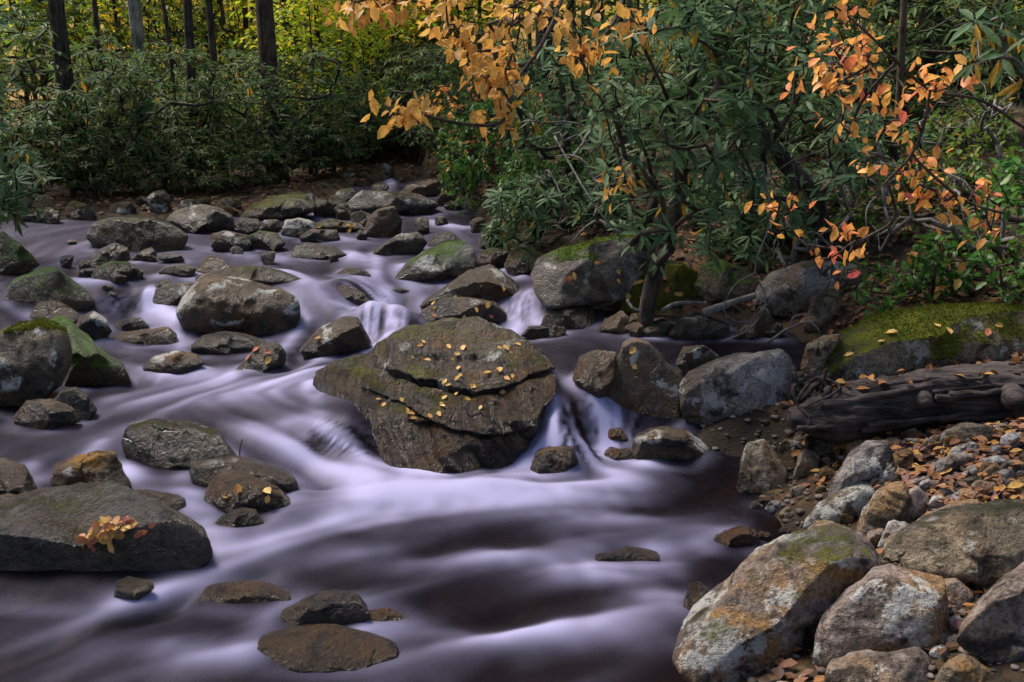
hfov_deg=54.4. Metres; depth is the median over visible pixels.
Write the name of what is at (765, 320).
rock
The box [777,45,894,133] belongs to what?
thicket shrub
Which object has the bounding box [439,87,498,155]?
thicket shrub
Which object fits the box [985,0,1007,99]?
tree
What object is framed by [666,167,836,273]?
rhododendron
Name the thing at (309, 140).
thicket shrub
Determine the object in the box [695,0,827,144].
thicket shrub
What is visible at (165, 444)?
rock
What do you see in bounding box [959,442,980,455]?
stone
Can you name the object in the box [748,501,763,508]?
stone
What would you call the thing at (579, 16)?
thicket shrub
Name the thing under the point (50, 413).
rock
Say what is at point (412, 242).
rock
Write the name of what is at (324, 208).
stone
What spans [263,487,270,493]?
fallen leaf
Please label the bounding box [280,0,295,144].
tree
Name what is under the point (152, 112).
thicket shrub
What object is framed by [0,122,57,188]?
thicket shrub
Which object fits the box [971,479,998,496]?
stone
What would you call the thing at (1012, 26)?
thicket shrub
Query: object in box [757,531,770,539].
stone
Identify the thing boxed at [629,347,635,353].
fallen leaf
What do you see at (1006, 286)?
bush
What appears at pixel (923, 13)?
tree
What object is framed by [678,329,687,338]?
stone
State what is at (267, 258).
stone
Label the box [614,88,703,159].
thicket shrub
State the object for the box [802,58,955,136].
thicket shrub
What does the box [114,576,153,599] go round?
stone
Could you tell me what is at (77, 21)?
woodland tree
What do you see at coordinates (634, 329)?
stone
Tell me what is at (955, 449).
stone
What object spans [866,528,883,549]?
stone
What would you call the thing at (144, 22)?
understorey tree
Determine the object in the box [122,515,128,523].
fallen leaf
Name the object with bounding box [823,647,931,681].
boulder
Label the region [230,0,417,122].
understorey tree
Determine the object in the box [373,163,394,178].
stone
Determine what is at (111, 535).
fallen leaf
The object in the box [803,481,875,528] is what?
rock
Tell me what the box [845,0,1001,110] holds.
thicket shrub
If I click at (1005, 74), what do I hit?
thicket shrub
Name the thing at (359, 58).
thicket shrub
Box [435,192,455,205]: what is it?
stone
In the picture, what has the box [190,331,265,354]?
rock
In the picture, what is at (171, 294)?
rock
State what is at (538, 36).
tree
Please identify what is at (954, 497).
pebble
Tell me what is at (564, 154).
branch
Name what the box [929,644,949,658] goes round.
stone
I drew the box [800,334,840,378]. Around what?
rock
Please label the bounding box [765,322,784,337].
stone
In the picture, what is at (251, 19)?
woodland tree
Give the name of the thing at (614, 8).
understorey tree
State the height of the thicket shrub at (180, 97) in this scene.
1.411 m
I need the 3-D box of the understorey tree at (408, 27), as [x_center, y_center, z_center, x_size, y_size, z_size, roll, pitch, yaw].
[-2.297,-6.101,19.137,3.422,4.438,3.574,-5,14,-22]
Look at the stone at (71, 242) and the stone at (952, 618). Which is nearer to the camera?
the stone at (952, 618)
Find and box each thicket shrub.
[0,0,136,147]
[0,24,54,98]
[0,48,24,122]
[0,89,160,197]
[0,103,106,194]
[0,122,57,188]
[1,106,53,177]
[3,58,55,132]
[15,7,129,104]
[20,104,153,183]
[23,64,174,193]
[49,144,142,197]
[70,43,249,192]
[72,14,156,74]
[73,43,185,132]
[83,127,188,192]
[107,48,184,110]
[110,33,234,165]
[115,155,187,195]
[118,83,248,176]
[140,82,306,187]
[140,115,245,190]
[146,0,252,90]
[164,138,249,196]
[166,53,322,184]
[168,43,288,139]
[196,8,276,78]
[218,35,300,113]
[224,144,296,189]
[229,45,382,174]
[240,116,330,172]
[247,100,318,132]
[262,115,360,177]
[276,18,388,92]
[282,99,391,175]
[291,72,394,170]
[291,81,382,123]
[292,102,363,152]
[318,101,395,157]
[324,38,412,96]
[330,73,418,138]
[338,110,408,157]
[357,59,429,141]
[357,77,434,147]
[365,44,453,82]
[373,44,493,161]
[375,36,470,102]
[379,71,475,141]
[389,101,449,157]
[400,41,468,94]
[401,6,474,73]
[408,80,464,104]
[409,101,503,165]
[417,89,491,132]
[425,66,484,106]
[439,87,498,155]
[450,17,524,87]
[492,0,602,95]
[529,0,692,107]
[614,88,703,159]
[618,0,778,123]
[637,6,800,141]
[682,0,878,83]
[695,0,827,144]
[717,71,838,148]
[747,0,943,108]
[765,98,848,166]
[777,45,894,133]
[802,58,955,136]
[816,0,940,95]
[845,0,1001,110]
[853,0,1023,148]
[870,0,1022,136]
[944,0,1023,101]
[952,0,1023,108]
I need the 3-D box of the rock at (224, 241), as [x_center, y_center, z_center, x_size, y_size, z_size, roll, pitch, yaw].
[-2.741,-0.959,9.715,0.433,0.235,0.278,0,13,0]
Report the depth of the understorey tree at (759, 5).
20.37 m
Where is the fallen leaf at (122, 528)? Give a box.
[119,525,130,530]
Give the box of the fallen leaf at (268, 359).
[265,356,271,363]
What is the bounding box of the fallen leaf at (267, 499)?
[265,495,270,502]
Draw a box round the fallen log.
[785,361,1023,443]
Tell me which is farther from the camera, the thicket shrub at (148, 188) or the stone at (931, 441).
the thicket shrub at (148, 188)
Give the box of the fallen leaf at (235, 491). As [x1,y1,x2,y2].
[232,483,239,494]
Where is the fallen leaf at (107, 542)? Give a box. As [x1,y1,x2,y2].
[104,539,111,545]
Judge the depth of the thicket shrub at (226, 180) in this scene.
11.81 m
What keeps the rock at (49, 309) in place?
on the stream water
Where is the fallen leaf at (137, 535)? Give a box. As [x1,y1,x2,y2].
[134,531,141,537]
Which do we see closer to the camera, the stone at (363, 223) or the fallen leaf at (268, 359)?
the fallen leaf at (268, 359)
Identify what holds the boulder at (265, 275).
on the stream water
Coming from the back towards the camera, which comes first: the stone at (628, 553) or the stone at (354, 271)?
the stone at (354, 271)
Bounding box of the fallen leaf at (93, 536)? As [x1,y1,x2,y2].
[90,532,98,539]
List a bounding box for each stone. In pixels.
[19,197,31,205]
[21,209,40,222]
[31,195,54,211]
[40,207,59,223]
[59,255,73,267]
[65,200,94,219]
[67,239,76,244]
[78,260,90,268]
[78,268,92,277]
[102,284,112,290]
[107,291,117,296]
[109,273,126,284]
[110,203,125,212]
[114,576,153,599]
[117,207,126,214]
[120,201,135,213]
[127,268,143,278]
[135,195,148,205]
[135,489,184,510]
[146,190,170,211]
[146,255,156,261]
[155,279,172,287]
[157,253,184,263]
[158,264,195,276]
[177,199,197,209]
[199,196,211,203]
[200,580,290,602]
[215,507,263,526]
[217,197,235,207]
[221,206,237,214]
[230,246,243,253]
[231,198,241,208]
[235,217,260,233]
[259,251,275,264]
[260,219,282,232]
[286,191,304,194]
[306,193,316,202]
[313,199,335,217]
[328,195,344,205]
[328,254,338,261]
[334,203,352,219]
[337,267,370,276]
[342,170,355,177]
[346,176,358,185]
[350,210,369,223]
[356,229,368,239]
[359,218,367,226]
[368,607,405,620]
[372,182,388,190]
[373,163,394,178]
[393,175,403,181]
[393,287,408,292]
[414,217,429,234]
[428,232,461,246]
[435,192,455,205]
[435,216,448,225]
[444,201,462,210]
[470,217,484,232]
[521,325,549,338]
[549,325,565,337]
[595,545,659,560]
[604,447,634,459]
[608,427,627,441]
[625,322,644,337]
[629,313,637,323]
[643,324,664,336]
[654,317,667,323]
[657,321,674,335]
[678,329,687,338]
[684,311,702,316]
[714,525,756,546]
[732,331,743,339]
[740,324,758,338]
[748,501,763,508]
[756,497,772,506]
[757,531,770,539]
[762,484,769,490]
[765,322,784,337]
[778,506,792,519]
[778,527,790,534]
[779,439,792,452]
[784,510,794,518]
[789,485,804,496]
[792,439,803,447]
[793,448,819,479]
[806,520,840,529]
[815,485,825,493]
[818,467,835,477]
[839,513,853,525]
[846,439,865,454]
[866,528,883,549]
[870,476,885,489]
[878,520,907,547]
[879,460,900,481]
[886,437,901,445]
[893,448,913,467]
[895,469,914,480]
[898,508,913,523]
[899,438,918,448]
[901,427,916,438]
[907,476,927,487]
[919,479,935,493]
[922,438,928,448]
[927,439,939,449]
[928,434,940,440]
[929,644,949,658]
[931,479,941,484]
[934,440,941,447]
[934,488,955,496]
[941,632,946,644]
[943,434,960,450]
[945,633,957,643]
[950,446,968,452]
[950,616,962,630]
[953,476,979,491]
[958,487,980,499]
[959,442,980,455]
[962,470,969,477]
[966,463,979,476]
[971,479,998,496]
[978,462,998,472]
[980,463,1003,478]
[981,455,1006,465]
[987,445,1004,456]
[990,468,1017,482]
[1000,431,1023,450]
[1000,460,1023,473]
[1004,479,1015,489]
[1007,645,1023,661]
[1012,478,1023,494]
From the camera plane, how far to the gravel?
5.38 m
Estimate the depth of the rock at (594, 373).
6.34 m
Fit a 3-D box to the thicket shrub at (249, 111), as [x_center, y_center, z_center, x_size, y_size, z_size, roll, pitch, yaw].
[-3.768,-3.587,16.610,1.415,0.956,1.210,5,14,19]
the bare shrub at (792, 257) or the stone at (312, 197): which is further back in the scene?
the stone at (312, 197)
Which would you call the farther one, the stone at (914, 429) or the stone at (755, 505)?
the stone at (914, 429)
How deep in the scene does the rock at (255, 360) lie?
7.09 m
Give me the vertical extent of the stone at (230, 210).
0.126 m
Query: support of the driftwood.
on the rock at (700, 327)
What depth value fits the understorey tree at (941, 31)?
20.05 m
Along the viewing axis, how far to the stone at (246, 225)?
10.58 m
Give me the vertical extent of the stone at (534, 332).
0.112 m
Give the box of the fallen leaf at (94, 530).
[92,526,97,534]
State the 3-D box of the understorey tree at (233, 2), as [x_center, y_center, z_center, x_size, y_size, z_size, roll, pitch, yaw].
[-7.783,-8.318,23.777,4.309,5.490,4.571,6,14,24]
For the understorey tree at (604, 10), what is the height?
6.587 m
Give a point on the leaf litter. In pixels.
(947, 483)
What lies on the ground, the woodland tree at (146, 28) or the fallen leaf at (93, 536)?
the woodland tree at (146, 28)
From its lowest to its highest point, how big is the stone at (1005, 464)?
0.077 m
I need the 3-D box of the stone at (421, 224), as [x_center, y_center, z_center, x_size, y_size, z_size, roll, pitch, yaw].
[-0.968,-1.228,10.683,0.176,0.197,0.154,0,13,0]
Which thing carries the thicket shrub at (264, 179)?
on the ground
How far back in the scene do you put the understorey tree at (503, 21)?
29.70 m
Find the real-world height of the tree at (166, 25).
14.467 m
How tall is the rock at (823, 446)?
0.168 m
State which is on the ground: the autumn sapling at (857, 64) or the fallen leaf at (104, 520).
the autumn sapling at (857, 64)
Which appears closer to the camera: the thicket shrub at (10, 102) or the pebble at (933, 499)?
the pebble at (933, 499)
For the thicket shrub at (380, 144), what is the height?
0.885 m
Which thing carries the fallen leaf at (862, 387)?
on the fallen log
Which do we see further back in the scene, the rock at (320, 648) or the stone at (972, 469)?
the stone at (972, 469)
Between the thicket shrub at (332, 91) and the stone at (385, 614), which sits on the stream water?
the stone at (385, 614)
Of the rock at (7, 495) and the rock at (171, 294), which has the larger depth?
the rock at (171, 294)
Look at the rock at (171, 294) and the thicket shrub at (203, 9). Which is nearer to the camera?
the rock at (171, 294)
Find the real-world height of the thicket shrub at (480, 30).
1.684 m
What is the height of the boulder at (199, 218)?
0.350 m
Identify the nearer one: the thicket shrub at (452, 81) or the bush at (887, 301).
the bush at (887, 301)
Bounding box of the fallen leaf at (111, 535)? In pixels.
[107,532,114,539]
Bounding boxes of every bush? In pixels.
[420,66,541,171]
[433,93,557,217]
[491,141,593,215]
[741,125,877,246]
[837,233,985,316]
[849,147,987,240]
[885,212,1023,303]
[895,80,1023,197]
[959,146,1023,303]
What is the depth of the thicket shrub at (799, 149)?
10.38 m
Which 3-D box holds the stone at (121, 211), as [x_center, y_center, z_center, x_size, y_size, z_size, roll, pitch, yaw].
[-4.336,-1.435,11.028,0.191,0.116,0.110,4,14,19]
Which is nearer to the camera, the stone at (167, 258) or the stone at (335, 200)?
the stone at (167, 258)
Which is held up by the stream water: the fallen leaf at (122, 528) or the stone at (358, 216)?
the stone at (358, 216)
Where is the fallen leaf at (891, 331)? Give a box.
[886,329,896,332]
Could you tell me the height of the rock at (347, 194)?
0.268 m
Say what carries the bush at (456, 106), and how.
on the ground
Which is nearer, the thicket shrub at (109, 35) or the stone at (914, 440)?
the stone at (914, 440)
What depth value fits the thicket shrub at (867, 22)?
12.29 m
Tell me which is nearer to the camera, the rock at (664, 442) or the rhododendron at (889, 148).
the rock at (664, 442)
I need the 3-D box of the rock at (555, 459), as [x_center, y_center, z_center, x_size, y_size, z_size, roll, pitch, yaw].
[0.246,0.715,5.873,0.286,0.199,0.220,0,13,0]
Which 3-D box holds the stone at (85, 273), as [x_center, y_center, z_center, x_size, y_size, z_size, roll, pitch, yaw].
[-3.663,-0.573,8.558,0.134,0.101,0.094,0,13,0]
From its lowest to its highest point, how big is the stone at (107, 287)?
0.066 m
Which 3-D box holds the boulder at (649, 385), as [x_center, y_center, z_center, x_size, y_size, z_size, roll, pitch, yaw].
[0.834,0.309,6.511,0.566,0.660,0.450,0,13,0]
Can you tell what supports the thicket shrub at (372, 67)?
on the ground
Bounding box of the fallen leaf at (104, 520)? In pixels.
[100,516,108,522]
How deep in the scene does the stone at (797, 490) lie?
5.46 m
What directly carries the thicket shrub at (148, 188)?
on the ground
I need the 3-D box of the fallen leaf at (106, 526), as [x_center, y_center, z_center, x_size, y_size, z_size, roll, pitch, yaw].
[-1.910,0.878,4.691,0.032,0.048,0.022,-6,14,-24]
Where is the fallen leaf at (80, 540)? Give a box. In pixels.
[75,536,87,544]
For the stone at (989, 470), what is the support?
on the ground
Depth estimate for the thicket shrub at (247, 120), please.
12.47 m
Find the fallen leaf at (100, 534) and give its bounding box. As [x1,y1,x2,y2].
[98,531,106,540]
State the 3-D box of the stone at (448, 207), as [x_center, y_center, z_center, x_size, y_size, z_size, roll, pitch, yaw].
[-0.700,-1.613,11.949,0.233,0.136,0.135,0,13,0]
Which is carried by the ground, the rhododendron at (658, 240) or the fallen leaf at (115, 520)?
the rhododendron at (658, 240)
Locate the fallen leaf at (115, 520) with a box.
[112,516,119,524]
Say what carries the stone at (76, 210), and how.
on the ground
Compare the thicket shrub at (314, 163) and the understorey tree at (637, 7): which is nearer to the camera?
the thicket shrub at (314, 163)
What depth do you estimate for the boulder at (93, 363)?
6.78 m
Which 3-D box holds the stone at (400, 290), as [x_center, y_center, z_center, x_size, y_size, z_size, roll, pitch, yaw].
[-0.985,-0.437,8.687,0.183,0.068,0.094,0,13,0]
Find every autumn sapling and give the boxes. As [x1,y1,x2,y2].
[323,0,690,218]
[744,0,1023,290]
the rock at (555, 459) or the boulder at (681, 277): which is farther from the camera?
the boulder at (681, 277)
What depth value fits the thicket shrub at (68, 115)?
11.39 m
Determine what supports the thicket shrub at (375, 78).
on the ground
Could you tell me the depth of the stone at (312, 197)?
11.71 m
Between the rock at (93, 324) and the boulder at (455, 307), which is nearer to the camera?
the rock at (93, 324)
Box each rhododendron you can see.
[0,13,60,236]
[479,169,632,269]
[484,16,632,231]
[577,0,770,326]
[657,0,872,254]
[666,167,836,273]
[815,24,945,201]
[945,0,1023,96]
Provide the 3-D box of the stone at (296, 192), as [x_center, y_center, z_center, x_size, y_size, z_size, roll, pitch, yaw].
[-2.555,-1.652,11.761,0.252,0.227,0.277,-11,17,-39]
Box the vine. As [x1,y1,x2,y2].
[719,162,770,342]
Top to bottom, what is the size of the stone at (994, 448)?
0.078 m
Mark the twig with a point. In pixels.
(784, 331)
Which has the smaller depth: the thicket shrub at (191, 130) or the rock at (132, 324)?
the rock at (132, 324)
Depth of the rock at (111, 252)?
8.90 m
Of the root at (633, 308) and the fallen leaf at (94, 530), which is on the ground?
the root at (633, 308)
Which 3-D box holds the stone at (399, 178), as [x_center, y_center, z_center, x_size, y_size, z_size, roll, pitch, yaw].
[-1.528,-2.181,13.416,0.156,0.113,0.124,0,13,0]
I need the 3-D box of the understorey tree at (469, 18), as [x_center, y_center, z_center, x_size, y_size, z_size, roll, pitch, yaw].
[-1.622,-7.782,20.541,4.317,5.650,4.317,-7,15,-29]
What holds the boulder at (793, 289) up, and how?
on the ground
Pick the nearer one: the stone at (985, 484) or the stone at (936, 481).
the stone at (985, 484)
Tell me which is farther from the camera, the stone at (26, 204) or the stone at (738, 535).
the stone at (26, 204)
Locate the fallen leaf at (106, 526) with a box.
[103,522,109,531]
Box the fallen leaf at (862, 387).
[856,386,869,388]
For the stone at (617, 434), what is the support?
on the stream water
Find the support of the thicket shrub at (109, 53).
on the ground
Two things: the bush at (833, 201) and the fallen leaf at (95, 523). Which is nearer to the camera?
the fallen leaf at (95, 523)
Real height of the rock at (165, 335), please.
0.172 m
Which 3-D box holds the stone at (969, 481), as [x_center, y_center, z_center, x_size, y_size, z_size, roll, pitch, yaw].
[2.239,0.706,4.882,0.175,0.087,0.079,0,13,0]
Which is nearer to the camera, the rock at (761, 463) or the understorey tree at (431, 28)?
the rock at (761, 463)
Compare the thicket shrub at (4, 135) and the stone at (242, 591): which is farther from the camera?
the thicket shrub at (4, 135)
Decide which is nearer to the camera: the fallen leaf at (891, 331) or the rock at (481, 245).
the fallen leaf at (891, 331)
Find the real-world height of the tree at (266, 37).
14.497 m
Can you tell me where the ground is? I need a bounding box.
[1,0,1023,681]
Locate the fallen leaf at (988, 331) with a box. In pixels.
[985,327,990,335]
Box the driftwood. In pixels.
[702,293,756,316]
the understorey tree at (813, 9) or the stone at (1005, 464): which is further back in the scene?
the understorey tree at (813, 9)
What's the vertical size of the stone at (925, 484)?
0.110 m
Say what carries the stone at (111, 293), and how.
on the stream water
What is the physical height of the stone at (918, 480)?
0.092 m
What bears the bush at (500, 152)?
on the ground
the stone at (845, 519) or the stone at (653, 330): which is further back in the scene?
the stone at (653, 330)
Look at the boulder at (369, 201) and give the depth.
11.65 m
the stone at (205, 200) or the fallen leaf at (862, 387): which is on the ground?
the stone at (205, 200)
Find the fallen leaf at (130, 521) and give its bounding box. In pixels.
[125,519,136,526]
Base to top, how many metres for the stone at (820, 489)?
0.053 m
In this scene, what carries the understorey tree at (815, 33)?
on the ground
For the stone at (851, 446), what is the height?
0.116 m
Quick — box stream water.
[0,178,806,681]
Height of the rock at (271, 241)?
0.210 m
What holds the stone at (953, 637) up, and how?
on the ground
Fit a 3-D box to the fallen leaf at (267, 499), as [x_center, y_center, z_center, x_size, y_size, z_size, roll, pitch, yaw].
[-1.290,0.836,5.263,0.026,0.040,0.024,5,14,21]
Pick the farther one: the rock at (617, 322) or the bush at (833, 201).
the bush at (833, 201)
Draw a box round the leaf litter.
[13,115,1023,681]
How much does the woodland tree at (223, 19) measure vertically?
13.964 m
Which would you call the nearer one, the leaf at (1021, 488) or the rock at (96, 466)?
the leaf at (1021, 488)
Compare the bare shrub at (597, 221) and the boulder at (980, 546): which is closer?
the boulder at (980, 546)
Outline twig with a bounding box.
[767,313,820,343]
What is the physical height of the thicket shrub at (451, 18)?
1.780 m
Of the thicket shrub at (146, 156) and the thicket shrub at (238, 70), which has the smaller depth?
the thicket shrub at (146, 156)
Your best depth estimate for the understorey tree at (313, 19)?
22.66 m
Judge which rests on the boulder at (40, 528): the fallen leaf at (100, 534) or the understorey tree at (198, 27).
the fallen leaf at (100, 534)
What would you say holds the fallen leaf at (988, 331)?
on the boulder at (918, 339)
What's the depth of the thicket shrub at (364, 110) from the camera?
13.63 m
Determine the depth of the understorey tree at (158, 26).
26.88 m
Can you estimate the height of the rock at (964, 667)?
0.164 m
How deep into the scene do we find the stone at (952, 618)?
3.72 m
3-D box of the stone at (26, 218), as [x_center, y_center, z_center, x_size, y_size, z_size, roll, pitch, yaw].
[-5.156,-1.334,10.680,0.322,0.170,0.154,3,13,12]
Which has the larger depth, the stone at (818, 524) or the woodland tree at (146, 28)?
the woodland tree at (146, 28)
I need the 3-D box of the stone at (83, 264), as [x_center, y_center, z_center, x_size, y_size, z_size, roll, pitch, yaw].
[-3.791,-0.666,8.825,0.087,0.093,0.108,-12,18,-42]
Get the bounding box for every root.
[626,299,646,324]
[660,301,706,312]
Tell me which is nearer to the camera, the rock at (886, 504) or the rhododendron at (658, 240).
the rock at (886, 504)
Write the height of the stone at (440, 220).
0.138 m
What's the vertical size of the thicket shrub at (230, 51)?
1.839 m
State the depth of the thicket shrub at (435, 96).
14.94 m
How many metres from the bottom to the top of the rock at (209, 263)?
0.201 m
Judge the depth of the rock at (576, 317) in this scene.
7.71 m
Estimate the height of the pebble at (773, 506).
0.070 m
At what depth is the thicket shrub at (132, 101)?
11.73 m
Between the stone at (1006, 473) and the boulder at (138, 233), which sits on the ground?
the stone at (1006, 473)
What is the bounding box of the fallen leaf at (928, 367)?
[925,364,931,369]
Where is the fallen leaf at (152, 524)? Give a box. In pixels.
[148,522,155,527]
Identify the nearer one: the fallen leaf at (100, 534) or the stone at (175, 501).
the fallen leaf at (100, 534)
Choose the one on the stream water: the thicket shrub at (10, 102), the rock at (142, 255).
the rock at (142, 255)
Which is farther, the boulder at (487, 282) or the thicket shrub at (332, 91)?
the thicket shrub at (332, 91)
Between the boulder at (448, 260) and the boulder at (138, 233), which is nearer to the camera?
the boulder at (448, 260)
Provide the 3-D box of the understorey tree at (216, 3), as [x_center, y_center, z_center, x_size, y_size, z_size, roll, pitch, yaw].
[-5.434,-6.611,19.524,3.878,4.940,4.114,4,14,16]
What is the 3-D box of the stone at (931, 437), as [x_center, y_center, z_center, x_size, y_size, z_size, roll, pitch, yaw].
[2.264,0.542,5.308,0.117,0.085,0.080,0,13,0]
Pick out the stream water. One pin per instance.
(486, 574)
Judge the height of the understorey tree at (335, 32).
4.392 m
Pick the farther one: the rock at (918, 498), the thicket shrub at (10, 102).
the thicket shrub at (10, 102)
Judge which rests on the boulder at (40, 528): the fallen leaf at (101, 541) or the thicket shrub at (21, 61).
the fallen leaf at (101, 541)
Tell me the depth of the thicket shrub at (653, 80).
13.79 m
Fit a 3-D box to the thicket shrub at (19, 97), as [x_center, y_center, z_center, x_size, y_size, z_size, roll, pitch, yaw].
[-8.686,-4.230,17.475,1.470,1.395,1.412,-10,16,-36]
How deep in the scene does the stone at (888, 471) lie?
5.10 m
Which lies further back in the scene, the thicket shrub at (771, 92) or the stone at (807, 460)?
the thicket shrub at (771, 92)
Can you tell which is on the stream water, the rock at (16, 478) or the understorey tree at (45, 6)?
the rock at (16, 478)
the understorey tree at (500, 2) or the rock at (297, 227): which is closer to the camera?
the rock at (297, 227)
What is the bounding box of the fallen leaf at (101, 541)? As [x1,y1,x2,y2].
[98,535,109,544]
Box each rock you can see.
[0,457,36,493]
[0,492,16,500]
[13,398,80,428]
[29,300,80,323]
[50,450,131,487]
[54,387,96,419]
[76,311,111,339]
[89,243,130,267]
[91,261,135,280]
[113,317,148,330]
[113,326,177,344]
[121,418,235,469]
[130,247,156,261]
[142,350,203,374]
[152,282,192,304]
[189,455,298,492]
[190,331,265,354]
[196,255,230,273]
[204,469,290,512]
[210,230,251,251]
[236,342,285,372]
[248,231,285,250]
[257,624,398,672]
[279,589,369,626]
[281,218,316,237]
[291,242,346,259]
[300,229,339,241]
[300,316,371,358]
[315,218,363,231]
[334,188,356,202]
[338,284,370,305]
[364,206,401,236]
[372,232,426,255]
[401,178,452,196]
[476,248,508,268]
[477,218,518,249]
[504,247,543,275]
[530,446,577,473]
[540,306,595,328]
[572,350,616,397]
[597,310,629,333]
[631,426,708,459]
[669,315,729,339]
[675,345,718,373]
[683,581,710,609]
[736,439,786,492]
[754,307,774,336]
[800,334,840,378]
[803,289,842,331]
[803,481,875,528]
[804,434,837,454]
[828,439,892,495]
[855,481,909,536]
[907,485,928,517]
[925,452,974,478]
[932,499,978,511]
[934,653,993,681]
[935,422,999,449]
[944,578,973,611]
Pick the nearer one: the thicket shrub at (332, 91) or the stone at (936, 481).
the stone at (936, 481)
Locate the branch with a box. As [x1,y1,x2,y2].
[554,136,626,241]
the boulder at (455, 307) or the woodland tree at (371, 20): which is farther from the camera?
the woodland tree at (371, 20)
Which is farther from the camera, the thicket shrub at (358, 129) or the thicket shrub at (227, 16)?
the thicket shrub at (227, 16)
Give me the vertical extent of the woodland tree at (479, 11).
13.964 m
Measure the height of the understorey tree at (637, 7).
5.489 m
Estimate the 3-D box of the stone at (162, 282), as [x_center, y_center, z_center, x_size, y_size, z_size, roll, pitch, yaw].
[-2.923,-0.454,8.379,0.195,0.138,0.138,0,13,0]
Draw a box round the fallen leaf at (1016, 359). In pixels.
[1013,356,1020,362]
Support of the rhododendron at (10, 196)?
on the ground
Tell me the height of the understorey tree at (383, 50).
4.391 m
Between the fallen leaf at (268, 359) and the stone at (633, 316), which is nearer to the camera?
the fallen leaf at (268, 359)
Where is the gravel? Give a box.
[700,354,1023,681]
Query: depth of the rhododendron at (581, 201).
8.89 m
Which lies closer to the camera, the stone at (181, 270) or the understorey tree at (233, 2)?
the stone at (181, 270)
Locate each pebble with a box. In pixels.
[764,500,781,512]
[928,495,945,508]
[951,494,961,500]
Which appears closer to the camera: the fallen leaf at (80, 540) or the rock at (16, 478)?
the fallen leaf at (80, 540)
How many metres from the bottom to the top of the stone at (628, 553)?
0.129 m
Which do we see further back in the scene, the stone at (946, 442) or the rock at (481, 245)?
the rock at (481, 245)
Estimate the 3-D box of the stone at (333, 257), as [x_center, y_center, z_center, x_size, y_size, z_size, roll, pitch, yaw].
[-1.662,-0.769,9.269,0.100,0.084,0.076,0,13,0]
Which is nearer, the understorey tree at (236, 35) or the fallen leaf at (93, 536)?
the fallen leaf at (93, 536)
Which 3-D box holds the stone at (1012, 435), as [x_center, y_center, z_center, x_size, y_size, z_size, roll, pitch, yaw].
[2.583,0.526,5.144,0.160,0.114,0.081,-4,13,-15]
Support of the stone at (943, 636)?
on the ground
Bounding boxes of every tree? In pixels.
[0,0,105,80]
[0,0,109,98]
[0,0,123,111]
[1,0,229,107]
[3,0,155,103]
[29,9,48,100]
[47,0,87,190]
[66,0,163,48]
[70,0,280,62]
[72,0,93,108]
[81,0,249,85]
[86,0,276,70]
[91,0,112,137]
[98,0,294,112]
[127,0,156,138]
[134,0,332,80]
[142,0,159,94]
[161,0,178,182]
[172,0,313,75]
[174,0,397,82]
[183,0,201,186]
[205,0,221,160]
[219,0,236,115]
[223,0,436,104]
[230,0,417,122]
[231,0,342,37]
[236,0,417,66]
[240,0,408,133]
[243,0,251,124]
[250,0,254,78]
[255,0,289,182]
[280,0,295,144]
[280,0,452,84]
[293,1,297,103]
[305,0,464,74]
[314,5,325,121]
[322,3,444,70]
[327,2,523,44]
[345,0,349,78]
[365,0,518,43]
[369,18,386,136]
[374,0,534,79]
[396,0,565,58]
[408,0,619,53]
[434,0,534,32]
[477,0,481,48]
[512,0,650,62]
[531,0,646,45]
[532,0,554,137]
[560,0,702,84]
[571,1,578,64]
[595,0,603,89]
[640,0,723,7]
[642,0,833,62]
[761,0,897,26]
[765,0,917,69]
[869,0,994,75]
[894,0,907,165]
[908,0,940,137]
[963,0,1023,71]
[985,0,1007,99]
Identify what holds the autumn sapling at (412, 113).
on the ground
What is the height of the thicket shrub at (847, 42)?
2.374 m
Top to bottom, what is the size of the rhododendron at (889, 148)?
1.602 m
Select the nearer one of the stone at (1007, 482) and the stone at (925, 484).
the stone at (1007, 482)
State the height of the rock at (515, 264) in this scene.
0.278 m
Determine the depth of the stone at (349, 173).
13.27 m
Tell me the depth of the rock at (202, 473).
5.46 m
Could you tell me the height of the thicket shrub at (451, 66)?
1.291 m
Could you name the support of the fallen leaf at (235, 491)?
on the rock at (252, 494)
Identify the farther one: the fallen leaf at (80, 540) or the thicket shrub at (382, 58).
the thicket shrub at (382, 58)
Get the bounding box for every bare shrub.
[519,110,630,240]
[737,151,857,279]
[854,61,1015,272]
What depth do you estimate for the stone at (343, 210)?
11.35 m
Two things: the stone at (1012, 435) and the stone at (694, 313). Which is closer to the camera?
the stone at (1012, 435)
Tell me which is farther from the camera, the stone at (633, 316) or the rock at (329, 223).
the rock at (329, 223)
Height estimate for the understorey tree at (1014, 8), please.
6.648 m
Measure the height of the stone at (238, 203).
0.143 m
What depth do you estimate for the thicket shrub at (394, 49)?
15.76 m
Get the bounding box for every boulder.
[0,231,39,273]
[0,318,71,405]
[0,480,212,571]
[4,266,94,310]
[50,316,130,385]
[86,216,188,251]
[166,204,234,233]
[175,273,300,334]
[206,265,300,284]
[241,194,315,219]
[313,316,556,472]
[346,190,439,214]
[395,240,475,281]
[420,264,518,307]
[420,297,505,323]
[531,234,649,309]
[607,338,681,418]
[619,260,698,314]
[672,525,881,681]
[677,348,793,424]
[694,259,758,301]
[752,260,862,318]
[812,563,951,667]
[817,301,1023,386]
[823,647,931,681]
[881,499,1023,590]
[956,561,1023,663]
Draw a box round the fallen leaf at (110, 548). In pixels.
[107,543,113,553]
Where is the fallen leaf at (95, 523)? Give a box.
[92,521,100,530]
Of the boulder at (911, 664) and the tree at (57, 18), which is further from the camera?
the tree at (57, 18)
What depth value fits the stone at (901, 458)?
5.16 m

